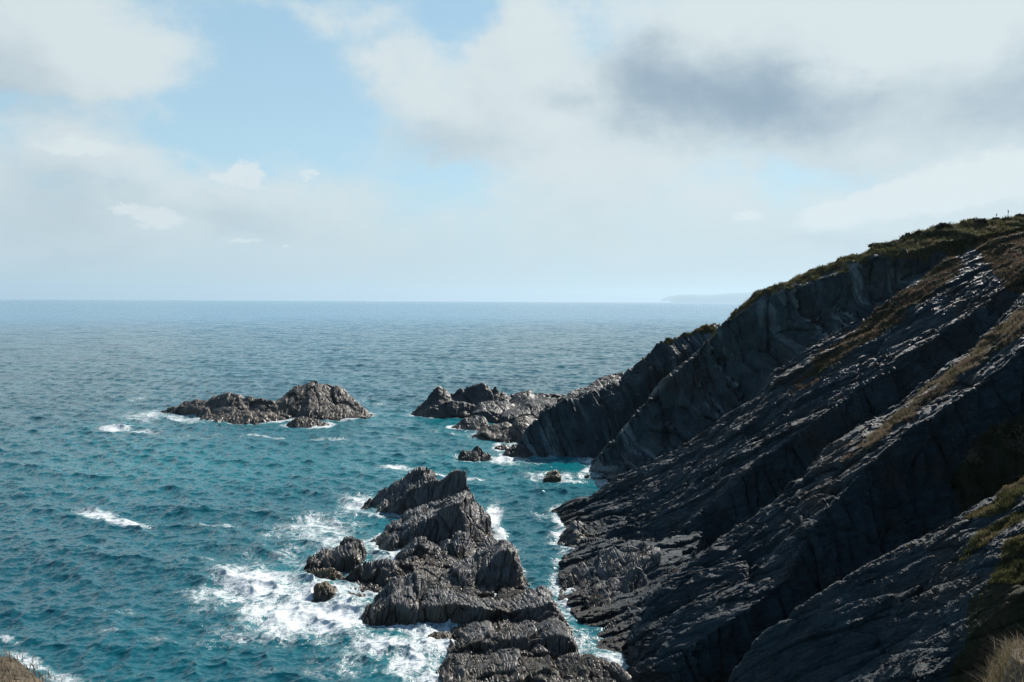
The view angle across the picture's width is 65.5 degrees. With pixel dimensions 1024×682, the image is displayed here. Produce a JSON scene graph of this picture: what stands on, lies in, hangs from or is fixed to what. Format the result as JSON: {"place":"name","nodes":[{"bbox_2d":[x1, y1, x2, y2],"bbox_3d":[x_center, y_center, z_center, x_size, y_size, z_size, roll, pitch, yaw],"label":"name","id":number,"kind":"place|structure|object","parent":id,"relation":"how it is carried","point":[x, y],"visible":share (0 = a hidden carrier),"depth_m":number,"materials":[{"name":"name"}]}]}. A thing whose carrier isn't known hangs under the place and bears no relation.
{"place":"outdoors","nodes":[
{"label":"outdoors","id":0,"kind":"place"},
{"bbox_2d":[0,299,742,681],"bbox_3d":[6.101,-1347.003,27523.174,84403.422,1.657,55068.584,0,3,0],"label":"sea","id":1,"kind":"structure","parent":0,"point":[144,541],"depth_m":132.50,"materials":[{"name":"liquid"}]},
{"bbox_2d":[160,392,287,424],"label":"islet","id":2,"kind":"object","parent":1,"relation":"in","point":[230,407],"visible":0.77,"depth_m":190.93,"materials":[{"name":"stone"}]},
{"bbox_2d":[286,416,328,427],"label":"rock","id":3,"kind":"object","parent":1,"relation":"in","point":[303,422],"visible":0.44,"depth_m":178.28,"materials":[{"name":"stone"}]},
{"bbox_2d":[274,380,372,420],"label":"islet","id":4,"kind":"object","parent":1,"relation":"in","point":[314,399],"visible":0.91,"depth_m":192.58,"materials":[{"name":"stone"}]},
{"bbox_2d":[312,581,337,602],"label":"boulder","id":5,"kind":"object","parent":1,"relation":"in","point":[324,591],"visible":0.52,"depth_m":74.96,"materials":[{"name":"grey stone"}]},
{"bbox_2d":[310,567,343,579],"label":"rock","id":6,"kind":"object","parent":1,"relation":"in","point":[330,573],"visible":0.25,"depth_m":80.09,"materials":[{"name":"grey stone"}]},
{"bbox_2d":[304,536,366,572],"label":"rock outcrop","id":7,"kind":"object","parent":1,"relation":"in","point":[348,554],"visible":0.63,"depth_m":84.19,"materials":[{"name":"stone"}]},
{"bbox_2d":[348,592,365,596],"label":"rock","id":8,"kind":"object","parent":1,"relation":"in","point":[361,595],"visible":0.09,"depth_m":75.44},
{"bbox_2d":[343,558,403,585],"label":"rock","id":9,"kind":"object","parent":1,"relation":"in","point":[381,569],"visible":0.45,"depth_m":79.23,"materials":[{"name":"stone"}]},
{"bbox_2d":[361,571,427,626],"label":"rock outcrop","id":10,"kind":"object","parent":1,"relation":"in","point":[396,600],"visible":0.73,"depth_m":70.20,"materials":[{"name":"stone"}]},
{"bbox_2d":[361,466,470,514],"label":"rock outcrop","id":11,"kind":"object","parent":1,"relation":"in","point":[417,487],"visible":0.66,"depth_m":104.29,"materials":[{"name":"stone"}]},
{"bbox_2d":[426,631,454,648],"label":"rock","id":12,"kind":"object","parent":1,"relation":"in","point":[441,635],"visible":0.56,"depth_m":66.14,"materials":[{"name":"grey stone"}]},
{"bbox_2d":[411,382,513,418],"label":"rock outcrop","id":13,"kind":"object","parent":1,"relation":"in","point":[440,402],"visible":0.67,"depth_m":196.21,"materials":[{"name":"stone"}]},
{"bbox_2d":[348,490,577,660],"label":"rock outcrop","id":14,"kind":"object","parent":1,"relation":"in","point":[448,543],"visible":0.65,"depth_m":83.65,"materials":[{"name":"stone"}]},
{"bbox_2d":[451,415,488,430],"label":"rock","id":15,"kind":"object","parent":1,"relation":"in","point":[476,423],"visible":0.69,"depth_m":173.94,"materials":[{"name":"stone"}]},
{"bbox_2d":[458,445,491,461],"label":"rock","id":16,"kind":"object","parent":1,"relation":"in","point":[476,453],"visible":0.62,"depth_m":140.81,"materials":[{"name":"stone"}]},
{"bbox_2d":[418,585,561,623],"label":"rock outcrop","id":17,"kind":"object","parent":1,"relation":"in","point":[438,606],"visible":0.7,"depth_m":69.49,"materials":[{"name":"stone"}]},
{"bbox_2d":[472,416,537,442],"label":"rock","id":18,"kind":"object","parent":1,"relation":"in","point":[506,432],"visible":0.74,"depth_m":161.64,"materials":[{"name":"stone"}]},
{"bbox_2d":[494,444,529,457],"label":"rock","id":19,"kind":"object","parent":1,"relation":"in","point":[515,450],"visible":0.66,"depth_m":143.65,"materials":[{"name":"stone"}]},
{"bbox_2d":[471,388,578,424],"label":"rock outcrop","id":20,"kind":"object","parent":1,"relation":"in","point":[529,403],"visible":0.57,"depth_m":187.14,"materials":[{"name":"stone"}]},
{"bbox_2d":[435,611,632,681],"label":"rock outcrop","id":21,"kind":"object","parent":1,"relation":"in","point":[550,630],"visible":0.98,"depth_m":60.67,"materials":[{"name":"stone"}]},
{"bbox_2d":[543,469,560,481],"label":"rock","id":22,"kind":"object","parent":1,"relation":"in","point":[553,475],"visible":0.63,"depth_m":124.71,"materials":[{"name":"grey stone"}]},
{"bbox_2d":[557,520,586,545],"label":"boulder","id":23,"kind":"object","parent":1,"relation":"in","point":[572,532],"visible":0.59,"depth_m":93.46,"materials":[{"name":"stone"}]},
{"bbox_2d":[557,372,624,402],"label":"rock","id":24,"kind":"object","parent":1,"relation":"in","point":[599,383],"visible":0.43,"depth_m":193.66,"materials":[{"name":"stone"}]},
{"bbox_2d":[559,541,661,596],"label":"rock outcrop","id":25,"kind":"object","parent":1,"relation":"in","point":[611,562],"visible":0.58,"depth_m":78.77,"materials":[{"name":"stone"}]},
{"bbox_2d":[584,566,647,609],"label":"rock outcrop","id":26,"kind":"object","parent":1,"relation":"in","point":[602,593],"visible":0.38,"depth_m":73.74,"materials":[{"name":"stone"}]},
{"bbox_2d":[604,589,654,652],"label":"rock outcrop","id":27,"kind":"object","parent":1,"relation":"in","point":[612,623],"visible":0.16,"depth_m":68.68,"materials":[{"name":"stone"}]},
{"bbox_2d":[0,648,1023,681],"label":"ground","id":28,"kind":"structure","parent":0,"point":[25,673],"depth_m":4.85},
{"bbox_2d":[0,642,75,681],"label":"grass","id":29,"kind":"structure","parent":28,"relation":"on","point":[13,673],"depth_m":4.77,"materials":[{"name":"plant"}]},
{"bbox_2d":[0,0,1023,301],"label":"sky","id":30,"kind":"structure","parent":0,"point":[263,150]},
{"bbox_2d":[518,324,719,457],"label":"headland","id":31,"kind":"structure","parent":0,"point":[591,424],"depth_m":147.28,"materials":[{"name":"stone"}]},
{"bbox_2d":[598,323,715,391],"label":"grass","id":32,"kind":"structure","parent":31,"relation":"on","point":[706,330],"depth_m":157.34,"materials":[{"name":"green plant"}]},
{"bbox_2d":[661,292,752,302],"bbox_3d":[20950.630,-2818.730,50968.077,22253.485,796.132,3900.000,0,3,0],"label":"hills","id":33,"kind":"structure","parent":0,"point":[730,298],"depth_m":49288.09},
{"bbox_2d":[552,232,1023,651],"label":"cliff","id":34,"kind":"structure","parent":0,"point":[682,505],"depth_m":89.87,"materials":[{"name":"stone"}]},
{"bbox_2d":[674,230,1023,571],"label":"grass","id":35,"kind":"structure","parent":34,"relation":"on","point":[1016,264],"depth_m":95.97,"materials":[{"name":"plant"}]},
{"bbox_2d":[584,217,1023,482],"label":"headland","id":36,"kind":"structure","parent":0,"point":[735,361],"depth_m":124.47,"materials":[{"name":"stone"}]},
{"bbox_2d":[710,215,1023,338],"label":"grass","id":37,"kind":"structure","parent":36,"relation":"on","point":[988,234],"depth_m":116.51,"materials":[{"name":"green plant"}]},
{"bbox_2d":[867,242,881,247],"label":"shrub","id":38,"kind":"object","parent":36,"relation":"on","point":[871,245],"visible":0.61,"depth_m":124.11,"materials":[{"name":"green plant"}]},
{"bbox_2d":[934,222,952,228],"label":"shrub","id":39,"kind":"object","parent":36,"relation":"on","point":[943,225],"visible":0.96,"depth_m":116.75,"materials":[{"name":"green plant"}]},
{"bbox_2d":[972,218,988,222],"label":"shrub","id":40,"kind":"object","parent":36,"relation":"on","point":[984,220],"visible":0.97,"depth_m":114.98,"materials":[{"name":"green plant"}]},
{"bbox_2d":[622,293,1023,681],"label":"cliff","id":41,"kind":"structure","parent":0,"point":[716,608],"depth_m":60.15,"materials":[{"name":"stone"}]},
{"bbox_2d":[841,307,1023,463],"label":"grass","id":42,"kind":"structure","parent":41,"relation":"on","point":[1012,322],"depth_m":65.23,"materials":[{"name":"brown plant"}]},
{"bbox_2d":[728,480,1023,681],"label":"cliff","id":43,"kind":"structure","parent":0,"point":[929,607],"depth_m":44.62,"materials":[{"name":"stone"}]},
{"bbox_2d":[906,478,1023,584],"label":"grass","id":44,"kind":"structure","parent":43,"relation":"on","point":[1007,577],"depth_m":43.61,"materials":[{"name":"green plant"}]},
{"bbox_2d":[966,622,1023,681],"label":"grass","id":45,"kind":"structure","parent":0,"point":[1003,661],"depth_m":8.22,"materials":[{"name":"plant"}]}
]}

